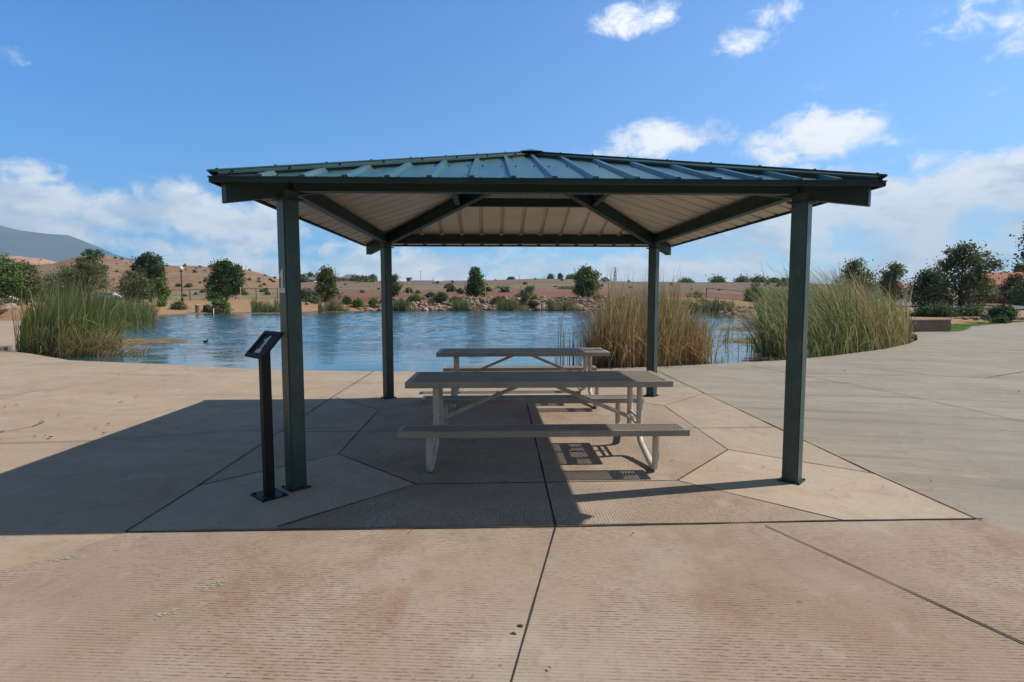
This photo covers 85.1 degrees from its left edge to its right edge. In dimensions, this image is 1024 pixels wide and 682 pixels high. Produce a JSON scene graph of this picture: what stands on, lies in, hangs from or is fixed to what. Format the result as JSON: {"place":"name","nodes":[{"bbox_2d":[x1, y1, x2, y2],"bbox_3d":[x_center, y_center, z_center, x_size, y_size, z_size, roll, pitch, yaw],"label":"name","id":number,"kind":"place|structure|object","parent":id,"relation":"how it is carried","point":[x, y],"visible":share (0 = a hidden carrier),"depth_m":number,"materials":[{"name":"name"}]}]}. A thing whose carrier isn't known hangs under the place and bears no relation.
{"place":"outdoors","nodes":[
{"label":"outdoors","id":0,"kind":"place"},
{"bbox_2d":[7,256,55,263],"bbox_3d":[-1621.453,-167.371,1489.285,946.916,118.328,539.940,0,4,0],"label":"hill","id":1,"kind":"structure","parent":0,"point":[36,260],"depth_m":1464.91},
{"bbox_2d":[0,225,171,265],"bbox_3d":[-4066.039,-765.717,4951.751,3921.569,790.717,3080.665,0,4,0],"label":"mountain","id":2,"kind":"structure","parent":0,"point":[50,247],"depth_m":4680.10,"materials":[{"name":"stone"}]},
{"bbox_2d":[14,310,767,370],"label":"pond water","id":3,"kind":"structure","parent":0,"point":[344,341],"depth_m":25.00,"materials":[{"name":"liquid"}]},
{"bbox_2d":[10,266,214,357],"bbox_3d":[-13.184,-1.005,17.948,7.348,2.807,4.748,2,5,30],"label":"reed clump","id":4,"kind":"object","parent":3,"relation":"on","point":[78,324],"visible":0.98,"depth_m":17.17,"materials":[{"name":"green plant"}]},
{"bbox_2d":[87,287,171,327],"bbox_3d":[-25.329,-2.381,36.979,7.332,2.685,11.526,-2,5,-26],"label":"reed clump","id":5,"kind":"object","parent":3,"relation":"on","point":[139,313],"visible":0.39,"depth_m":34.23,"materials":[{"name":"green plant"}]},
{"bbox_2d":[122,337,188,345],"bbox_3d":[-14.994,-0.025,22.278,3.679,0.189,3.511,3,5,37],"label":"dead reed raft","id":6,"kind":"object","parent":3,"relation":"on","point":[162,340],"visible":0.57,"depth_m":22.18,"materials":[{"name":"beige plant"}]},
{"bbox_2d":[555,309,606,365],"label":"reed stalks","id":7,"kind":"object","parent":3,"relation":"on","point":[579,345],"visible":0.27,"depth_m":13.68,"materials":[{"name":"beige plant"}]},
{"bbox_2d":[545,263,754,369],"bbox_3d":[3.637,-0.712,13.946,5.214,2.789,6.165,2,5,29],"label":"reed clump","id":8,"kind":"object","parent":3,"relation":"on","point":[622,338],"visible":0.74,"depth_m":13.02,"materials":[{"name":"beige plant"}]},
{"bbox_2d":[714,325,757,329],"bbox_3d":[14.400,-0.855,32.668,4.021,0.189,6.616,2,5,30],"label":"dead reed raft","id":9,"kind":"object","parent":3,"relation":"on","point":[734,328],"visible":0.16,"depth_m":30.97,"materials":[{"name":"brown plant"}]},
{"bbox_2d":[719,337,760,342],"bbox_3d":[11.008,-0.121,22.791,4.534,0.239,2.961,-3,5,-30],"label":"dead reed raft","id":10,"kind":"object","parent":3,"relation":"on","point":[741,339],"visible":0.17,"depth_m":22.65,"materials":[{"name":"brown plant"}]},
{"bbox_2d":[715,319,782,363],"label":"reed stalks","id":11,"kind":"object","parent":3,"relation":"on","point":[725,335],"visible":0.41,"depth_m":19.71,"materials":[{"name":"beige plant"}]},
{"bbox_2d":[718,279,787,334],"bbox_3d":[14.455,-2.191,31.517,6.137,3.035,14.956,2,5,25],"label":"reed clump","id":12,"kind":"object","parent":3,"relation":"on","point":[765,292],"visible":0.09,"depth_m":31.31,"materials":[{"name":"green plant"}]},
{"bbox_2d":[740,355,778,361],"bbox_3d":[8.124,0.403,16.283,4.174,0.189,1.510,-4,6,-39],"label":"dead reed raft","id":13,"kind":"object","parent":3,"relation":"on","point":[755,359],"visible":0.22,"depth_m":15.49,"materials":[{"name":"brown plant"}]},
{"bbox_2d":[693,257,927,360],"bbox_3d":[9.176,-1.638,20.799,10.728,3.578,16.043,4,6,42],"label":"reed clump","id":14,"kind":"object","parent":3,"relation":"on","point":[840,323],"visible":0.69,"depth_m":16.77,"materials":[{"name":"green plant"}]},
{"bbox_2d":[0,321,1023,569],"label":"plaza","id":15,"kind":"structure","parent":0,"point":[84,481],"depth_m":7.12,"materials":[{"name":"concrete"}]},
{"bbox_2d":[15,427,332,442],"bbox_3d":[-3.775,1.066,6.346,3.519,0.001,0.135,-1,4,-14],"label":"expansion joint","id":16,"kind":"object","parent":15,"relation":"on","point":[137,437],"visible":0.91,"depth_m":6.17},
{"bbox_2d":[124,372,371,531],"bbox_3d":[-2.768,0.952,7.818,0.042,0.001,8.262,0,4,-3],"label":"expansion joint","id":17,"kind":"object","parent":15,"relation":"on","point":[222,469],"visible":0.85,"depth_m":4.77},
{"bbox_2d":[0,520,1023,681],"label":"paving slab","id":18,"kind":"structure","parent":15,"relation":"on","point":[741,602],"depth_m":2.81,"materials":[{"name":"concrete"}]},
{"bbox_2d":[511,526,556,681],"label":"expansion joint","id":19,"kind":"object","parent":18,"relation":"on","point":[531,611],"visible":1,"depth_m":2.78,"materials":[{"name":"concrete"}]},
{"bbox_2d":[125,518,982,531],"bbox_3d":[0.367,1.255,3.797,5.875,0.001,0.041,0,4,-2],"label":"expansion joint","id":20,"kind":"object","parent":18,"relation":"on","point":[559,526],"visible":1,"depth_m":3.78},
{"bbox_2d":[765,525,1023,642],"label":"expansion joint","id":21,"kind":"object","parent":18,"relation":"on","point":[916,593],"visible":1,"depth_m":2.85,"materials":[{"name":"concrete"}]},
{"bbox_2d":[140,387,959,531],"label":"paving slab","id":22,"kind":"structure","parent":15,"relation":"on","point":[344,418],"depth_m":6.84,"materials":[{"name":"concrete"}]},
{"bbox_2d":[128,454,413,530],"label":"paving slab","id":23,"kind":"structure","parent":22,"relation":"on","point":[231,503],"depth_m":4.32,"materials":[{"name":"concrete"}]},
{"bbox_2d":[245,330,288,501],"bbox_3d":[-1.912,0.573,4.343,0.310,1.295,0.200,4,6,43],"label":"sign stand","id":24,"kind":"object","parent":23,"relation":"on","point":[262,346],"visible":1,"depth_m":4.32,"materials":[{"name":"black metal"}]},
{"bbox_2d":[339,402,726,483],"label":"paving slab","id":25,"kind":"structure","parent":22,"relation":"on","point":[515,459],"depth_m":5.71,"materials":[{"name":"concrete"}]},
{"bbox_2d":[436,348,610,408],"bbox_3d":[0.158,0.517,8.506,2.537,0.755,1.794,0,4,-2],"label":"picnic table","id":26,"kind":"object","parent":25,"relation":"on","point":[457,353],"visible":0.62,"depth_m":8.47,"materials":[{"name":"beige metal"}]},
{"bbox_2d":[338,402,728,483],"bbox_3d":[0.175,1.029,6.760,4.074,0.001,4.244,0,4,0],"label":"expansion joint","id":27,"kind":"object","parent":25,"relation":"on","point":[524,482],"visible":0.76,"depth_m":5.28,"materials":[{"name":"concrete"}]},
{"bbox_2d":[527,404,556,525],"bbox_3d":[0.253,1.065,6.289,0.024,0.001,5.030,0,4,-1],"label":"expansion joint","id":28,"kind":"object","parent":25,"relation":"on","point":[554,521],"visible":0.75,"depth_m":4.81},
{"bbox_2d":[396,371,689,471],"bbox_3d":[0.253,0.733,5.674,2.537,0.755,1.794,0,4,-1],"label":"picnic table","id":29,"kind":"object","parent":25,"relation":"on","point":[438,382],"visible":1,"depth_m":5.29,"materials":[{"name":"beige metal"}]},
{"bbox_2d":[206,149,887,491],"bbox_3d":[0.221,-0.596,6.592,4.992,3.268,4.992,0,4,-2],"label":"picnic shelter","id":30,"kind":"object","parent":22,"relation":"on","point":[524,198],"visible":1,"depth_m":4.82,"materials":[{"name":"green metal"}]},
{"bbox_2d":[276,480,839,528],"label":"paving slab","id":31,"kind":"structure","parent":22,"relation":"on","point":[528,503],"depth_m":4.13,"materials":[{"name":"concrete"}]},
{"bbox_2d":[279,480,841,525],"bbox_3d":[0.344,1.219,4.273,3.908,0.001,0.886,0,4,-1],"label":"expansion joint","id":32,"kind":"object","parent":31,"relation":"on","point":[575,481],"visible":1,"depth_m":4.32,"materials":[{"name":"concrete"}]},
{"bbox_2d":[679,450,972,519],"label":"paving slab","id":33,"kind":"structure","parent":22,"relation":"on","point":[853,495],"depth_m":4.51,"materials":[{"name":"concrete"}]},
{"bbox_2d":[657,370,974,517],"bbox_3d":[3.159,0.912,8.243,0.052,0.001,8.702,0,4,-1],"label":"expansion joint","id":34,"kind":"object","parent":15,"relation":"on","point":[845,459],"visible":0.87,"depth_m":5.10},
{"bbox_2d":[910,319,951,331],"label":"seat wall","id":35,"kind":"structure","parent":15,"relation":"on","point":[931,325],"depth_m":25.73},
{"bbox_2d":[0,255,1023,347],"bbox_3d":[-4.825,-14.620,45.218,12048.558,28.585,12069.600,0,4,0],"label":"terrain","id":36,"kind":"structure","parent":0,"point":[545,287],"depth_m":155.10,"materials":[{"name":"soil"}]},
{"bbox_2d":[0,303,12,312],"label":"rock","id":37,"kind":"object","parent":36,"relation":"on","point":[5,307],"visible":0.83,"depth_m":41.66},
{"bbox_2d":[0,295,22,305],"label":"desert shrub","id":38,"kind":"object","parent":36,"relation":"on","point":[16,301],"visible":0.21,"depth_m":55.84,"materials":[{"name":"green plant"}]},
{"bbox_2d":[0,251,32,299],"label":"shade tree","id":39,"kind":"object","parent":36,"relation":"on","point":[11,280],"visible":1,"depth_m":57.49,"materials":[{"name":"green plant"}]},
{"bbox_2d":[13,259,55,304],"bbox_3d":[-51.882,-6.297,59.660,3.874,5.051,4.522,2,5,27],"label":"shade tree","id":40,"kind":"object","parent":36,"relation":"on","point":[27,267],"visible":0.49,"depth_m":59.61,"materials":[{"name":"green plant"}]},
{"bbox_2d":[30,268,69,301],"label":"desert scrub","id":41,"kind":"object","parent":36,"relation":"on","point":[50,279],"visible":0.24,"depth_m":98.38,"materials":[{"name":"green plant"}]},
{"bbox_2d":[48,267,86,301],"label":"desert scrub","id":42,"kind":"object","parent":36,"relation":"on","point":[61,283],"visible":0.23,"depth_m":94.42,"materials":[{"name":"green plant"}]},
{"bbox_2d":[53,258,113,297],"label":"shade tree","id":43,"kind":"object","parent":36,"relation":"on","point":[89,267],"visible":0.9,"depth_m":82.72,"materials":[{"name":"green plant"}]},
{"bbox_2d":[75,248,111,295],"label":"shade tree","id":44,"kind":"object","parent":36,"relation":"on","point":[90,256],"visible":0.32,"depth_m":86.73,"materials":[{"name":"green plant"}]},
{"bbox_2d":[112,268,156,301],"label":"shade tree","id":45,"kind":"object","parent":36,"relation":"on","point":[136,283],"visible":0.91,"depth_m":73.02,"materials":[{"name":"green plant"}]},
{"bbox_2d":[129,251,168,300],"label":"shade tree","id":46,"kind":"object","parent":36,"relation":"on","point":[154,269],"visible":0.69,"depth_m":90.64,"materials":[{"name":"green plant"}]},
{"bbox_2d":[145,278,158,300],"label":"shade tree","id":47,"kind":"object","parent":36,"relation":"on","point":[153,284],"visible":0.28,"depth_m":77.46,"materials":[{"name":"green plant"}]},
{"bbox_2d":[155,296,167,306],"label":"desert shrub","id":48,"kind":"object","parent":36,"relation":"on","point":[161,299],"visible":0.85,"depth_m":69.59,"materials":[{"name":"green plant"}]},
{"bbox_2d":[153,277,172,300],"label":"shade tree","id":49,"kind":"object","parent":36,"relation":"on","point":[161,288],"visible":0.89,"depth_m":76.33,"materials":[{"name":"green plant"}]},
{"bbox_2d":[169,300,190,309],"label":"desert shrub","id":50,"kind":"object","parent":36,"relation":"on","point":[177,305],"visible":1,"depth_m":67.55,"materials":[{"name":"green plant"}]},
{"bbox_2d":[178,266,183,301],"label":"lamp post","id":51,"kind":"object","parent":36,"relation":"on","point":[180,268],"visible":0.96,"depth_m":75.54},
{"bbox_2d":[195,304,200,312],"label":"litter bin","id":52,"kind":"object","parent":36,"relation":"on","point":[197,308],"visible":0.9,"depth_m":65.66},
{"bbox_2d":[201,304,211,312],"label":"desert shrub","id":53,"kind":"object","parent":36,"relation":"on","point":[207,308],"visible":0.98,"depth_m":66.72,"materials":[{"name":"green plant"}]},
{"bbox_2d":[205,292,223,300],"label":"desert shrub","id":54,"kind":"object","parent":36,"relation":"on","point":[212,296],"visible":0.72,"depth_m":79.37,"materials":[{"name":"green plant"}]},
{"bbox_2d":[210,298,220,306],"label":"desert shrub","id":55,"kind":"object","parent":36,"relation":"on","point":[215,302],"visible":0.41,"depth_m":67.68,"materials":[{"name":"green plant"}]},
{"bbox_2d":[210,305,224,312],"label":"desert shrub","id":56,"kind":"object","parent":36,"relation":"on","point":[218,309],"visible":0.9,"depth_m":66.70,"materials":[{"name":"green plant"}]},
{"bbox_2d":[166,288,277,300],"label":"wire fence","id":57,"kind":"object","parent":36,"relation":"on","point":[235,295],"visible":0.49,"depth_m":99.66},
{"bbox_2d":[218,298,232,312],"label":"desert shrub","id":58,"kind":"object","parent":36,"relation":"on","point":[225,304],"visible":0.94,"depth_m":67.63,"materials":[{"name":"green plant"}]},
{"bbox_2d":[203,257,248,300],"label":"shade tree","id":59,"kind":"object","parent":36,"relation":"on","point":[224,272],"visible":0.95,"depth_m":82.75,"materials":[{"name":"green plant"}]},
{"bbox_2d":[249,297,279,312],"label":"reed tuft","id":60,"kind":"object","parent":36,"relation":"on","point":[259,307],"visible":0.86,"depth_m":66.49,"materials":[{"name":"green plant"}]},
{"bbox_2d":[301,287,313,298],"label":"desert shrub","id":61,"kind":"object","parent":36,"relation":"on","point":[305,292],"visible":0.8,"depth_m":83.17,"materials":[{"name":"green plant"}]},
{"bbox_2d":[306,294,325,302],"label":"desert shrub","id":62,"kind":"object","parent":36,"relation":"on","point":[314,299],"visible":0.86,"depth_m":79.38,"materials":[{"name":"green plant"}]},
{"bbox_2d":[308,264,342,300],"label":"tree","id":63,"kind":"object","parent":36,"relation":"on","point":[325,287],"visible":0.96,"depth_m":81.03,"materials":[{"name":"green plant"}]},
{"bbox_2d":[313,295,349,311],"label":"reed tuft","id":64,"kind":"object","parent":36,"relation":"on","point":[332,305],"visible":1,"depth_m":72.16,"materials":[{"name":"green plant"}]},
{"bbox_2d":[341,295,354,303],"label":"desert shrub","id":65,"kind":"object","parent":36,"relation":"on","point":[347,300],"visible":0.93,"depth_m":81.44,"materials":[{"name":"green plant"}]},
{"bbox_2d":[343,274,354,280],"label":"house","id":66,"kind":"structure","parent":36,"relation":"on","point":[346,277],"depth_m":303.82,"materials":[{"name":"paint"}]},
{"bbox_2d":[350,297,368,306],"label":"desert shrub","id":67,"kind":"object","parent":36,"relation":"on","point":[357,302],"visible":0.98,"depth_m":80.42,"materials":[{"name":"green plant"}]},
{"bbox_2d":[354,273,377,281],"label":"skyline tree","id":68,"kind":"object","parent":36,"relation":"on","point":[367,280],"visible":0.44,"depth_m":266.72,"materials":[{"name":"green plant"}]},
{"bbox_2d":[368,297,378,305],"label":"desert shrub","id":69,"kind":"object","parent":36,"relation":"on","point":[372,302],"visible":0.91,"depth_m":81.51,"materials":[{"name":"green plant"}]},
{"bbox_2d":[392,272,403,296],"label":"conifer tree","id":70,"kind":"object","parent":36,"relation":"on","point":[396,288],"visible":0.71,"depth_m":91.27,"materials":[{"name":"green plant"}]},
{"bbox_2d":[392,297,416,309],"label":"reed tuft","id":71,"kind":"object","parent":36,"relation":"on","point":[402,305],"visible":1,"depth_m":79.12,"materials":[{"name":"green plant"}]},
{"bbox_2d":[408,293,427,299],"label":"desert shrub","id":72,"kind":"object","parent":36,"relation":"on","point":[415,296],"visible":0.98,"depth_m":83.20,"materials":[{"name":"green plant"}]},
{"bbox_2d":[430,291,450,300],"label":"desert shrub","id":73,"kind":"object","parent":36,"relation":"on","point":[441,296],"visible":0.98,"depth_m":83.34,"materials":[{"name":"green plant"}]},
{"bbox_2d":[446,285,455,291],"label":"hill scrub","id":74,"kind":"object","parent":36,"relation":"on","point":[451,288],"visible":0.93,"depth_m":126.52,"materials":[{"name":"green plant"}]},
{"bbox_2d":[449,297,479,309],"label":"reed tuft","id":75,"kind":"object","parent":36,"relation":"on","point":[462,304],"visible":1,"depth_m":79.78,"materials":[{"name":"green plant"}]},
{"bbox_2d":[464,266,490,296],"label":"conifer tree","id":76,"kind":"object","parent":36,"relation":"on","point":[476,285],"visible":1,"depth_m":86.91,"materials":[{"name":"green plant"}]},
{"bbox_2d":[369,297,630,310],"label":"riprap rubble","id":77,"kind":"object","parent":36,"relation":"on","point":[448,306],"visible":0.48,"depth_m":82.33,"materials":[{"name":"stone"}]},
{"bbox_2d":[496,295,528,309],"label":"reed tuft","id":78,"kind":"object","parent":36,"relation":"on","point":[506,305],"visible":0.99,"depth_m":80.23,"materials":[{"name":"green plant"}]},
{"bbox_2d":[519,292,529,305],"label":"desert shrub","id":79,"kind":"object","parent":36,"relation":"on","point":[525,297],"visible":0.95,"depth_m":82.58,"materials":[{"name":"green plant"}]},
{"bbox_2d":[514,284,535,296],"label":"desert shrub","id":80,"kind":"object","parent":36,"relation":"on","point":[529,289],"visible":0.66,"depth_m":87.49,"materials":[{"name":"green plant"}]},
{"bbox_2d":[547,296,582,309],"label":"reed tuft","id":81,"kind":"object","parent":36,"relation":"on","point":[565,305],"visible":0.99,"depth_m":79.14,"materials":[{"name":"green plant"}]},
{"bbox_2d":[571,264,601,296],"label":"conifer tree","id":82,"kind":"object","parent":36,"relation":"on","point":[585,275],"visible":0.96,"depth_m":85.73,"materials":[{"name":"green plant"}]},
{"bbox_2d":[678,277,694,282],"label":"skyline tree","id":83,"kind":"object","parent":36,"relation":"on","point":[686,280],"visible":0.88,"depth_m":296.12,"materials":[{"name":"green plant"}]},
{"bbox_2d":[681,288,706,312],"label":"desert shrub","id":84,"kind":"object","parent":36,"relation":"on","point":[696,296],"visible":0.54,"depth_m":65.67,"materials":[{"name":"green plant"}]},
{"bbox_2d":[705,274,726,282],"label":"skyline tree","id":85,"kind":"object","parent":36,"relation":"on","point":[717,279],"visible":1,"depth_m":297.03,"materials":[{"name":"green plant"}]},
{"bbox_2d":[700,295,740,312],"bbox_3d":[24.334,-4.359,63.938,6.532,2.196,4.411,1,5,15],"label":"reed tuft","id":86,"kind":"object","parent":36,"relation":"on","point":[715,306],"visible":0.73,"depth_m":63.48,"materials":[{"name":"green plant"}]},
{"bbox_2d":[732,274,752,282],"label":"skyline tree","id":87,"kind":"object","parent":36,"relation":"on","point":[741,278],"visible":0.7,"depth_m":297.12,"materials":[{"name":"green plant"}]},
{"bbox_2d":[743,287,755,301],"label":"desert shrub","id":88,"kind":"object","parent":36,"relation":"on","point":[746,297],"visible":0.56,"depth_m":81.46,"materials":[{"name":"green plant"}]},
{"bbox_2d":[750,273,768,281],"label":"skyline tree","id":89,"kind":"object","parent":36,"relation":"on","point":[757,279],"visible":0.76,"depth_m":296.25,"materials":[{"name":"green plant"}]},
{"bbox_2d":[773,277,788,285],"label":"skyline tree","id":90,"kind":"object","parent":36,"relation":"on","point":[784,281],"visible":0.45,"depth_m":237.56,"materials":[{"name":"green plant"}]},
{"bbox_2d":[833,257,881,298],"bbox_3d":[33.471,-5.540,54.486,4.683,5.649,4.559,0,4,0],"label":"ash tree","id":91,"kind":"object","parent":36,"relation":"on","point":[853,266],"visible":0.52,"depth_m":54.04,"materials":[{"name":"green plant"}]},
{"bbox_2d":[877,260,907,307],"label":"ash tree","id":92,"kind":"object","parent":36,"relation":"on","point":[895,269],"visible":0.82,"depth_m":65.21,"materials":[{"name":"green plant"}]},
{"bbox_2d":[871,281,913,298],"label":"house","id":93,"kind":"structure","parent":36,"relation":"on","point":[906,288],"depth_m":133.11,"materials":[{"name":"paint"}]},
{"bbox_2d":[904,265,959,309],"bbox_3d":[37.276,-4.639,49.755,4.776,4.539,4.096,0,4,0],"label":"ash tree","id":94,"kind":"object","parent":36,"relation":"on","point":[923,279],"visible":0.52,"depth_m":49.46,"materials":[{"name":"green plant"}]},
{"bbox_2d":[909,299,962,316],"bbox_3d":[31.848,-2.493,42.062,3.335,1.440,3.518,-3,5,-36],"label":"garden shrub","id":95,"kind":"object","parent":36,"relation":"on","point":[933,310],"visible":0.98,"depth_m":41.35,"materials":[{"name":"green plant"}]},
{"bbox_2d":[920,239,1012,309],"bbox_3d":[37.688,-5.256,46.542,6.145,6.300,6.024,2,5,28],"label":"ash tree","id":96,"kind":"object","parent":36,"relation":"on","point":[962,258],"visible":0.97,"depth_m":46.06,"materials":[{"name":"green plant"}]},
{"bbox_2d":[953,302,988,316],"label":"garden shrub","id":97,"kind":"object","parent":36,"relation":"on","point":[970,310],"visible":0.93,"depth_m":42.40,"materials":[{"name":"green plant"}]},
{"bbox_2d":[972,294,1008,303],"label":"garden wall","id":98,"kind":"structure","parent":36,"relation":"on","point":[999,300],"depth_m":105.35,"materials":[{"name":"brick"}]},
{"bbox_2d":[959,272,1023,295],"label":"house","id":99,"kind":"structure","parent":36,"relation":"on","point":[997,275],"depth_m":131.00,"materials":[{"name":"paint"}]},
{"bbox_2d":[997,271,1023,304],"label":"garden shrub","id":100,"kind":"object","parent":36,"relation":"on","point":[1010,283],"visible":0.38,"depth_m":95.74,"materials":[{"name":"green plant"}]},
{"bbox_2d":[1003,278,1023,305],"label":"garden shrub","id":101,"kind":"object","parent":36,"relation":"on","point":[1018,295],"visible":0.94,"depth_m":89.44,"materials":[{"name":"green plant"}]},
{"bbox_2d":[1006,221,1023,289],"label":"ash tree","id":102,"kind":"object","parent":36,"relation":"on","point":[1021,257],"visible":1,"depth_m":40.76,"materials":[{"name":"green plant"}]},
{"bbox_2d":[1008,262,1023,271],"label":"ash tree","id":103,"kind":"object","parent":36,"relation":"on","point":[1019,264],"visible":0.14,"depth_m":148.63,"materials":[{"name":"green plant"}]},
{"bbox_2d":[0,0,1023,288],"label":"sky","id":104,"kind":"structure","parent":0,"point":[115,114],"materials":[{"name":"blue"}]},
{"bbox_2d":[833,296,1023,308],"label":"road","id":105,"kind":"structure","parent":0,"point":[950,306],"depth_m":92.08,"materials":[{"name":"asphalt"}]},
{"bbox_2d":[944,322,1000,331],"bbox_3d":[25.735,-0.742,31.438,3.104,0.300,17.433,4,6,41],"label":"lawn","id":106,"kind":"structure","parent":0,"point":[968,327],"depth_m":30.00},
{"bbox_2d":[987,314,1009,323],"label":"garden shrub","id":107,"kind":"object","parent":106,"relation":"on","point":[1001,319],"visible":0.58,"depth_m":33.84,"materials":[{"name":"green plant"}]},
{"bbox_2d":[984,303,1019,319],"bbox_3d":[32.518,-1.933,36.903,1.798,1.182,1.907,0,4,0],"label":"spiky shrub","id":108,"kind":"object","parent":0,"point":[1011,312],"visible":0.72,"depth_m":36.57,"materials":[{"name":"green plant"}]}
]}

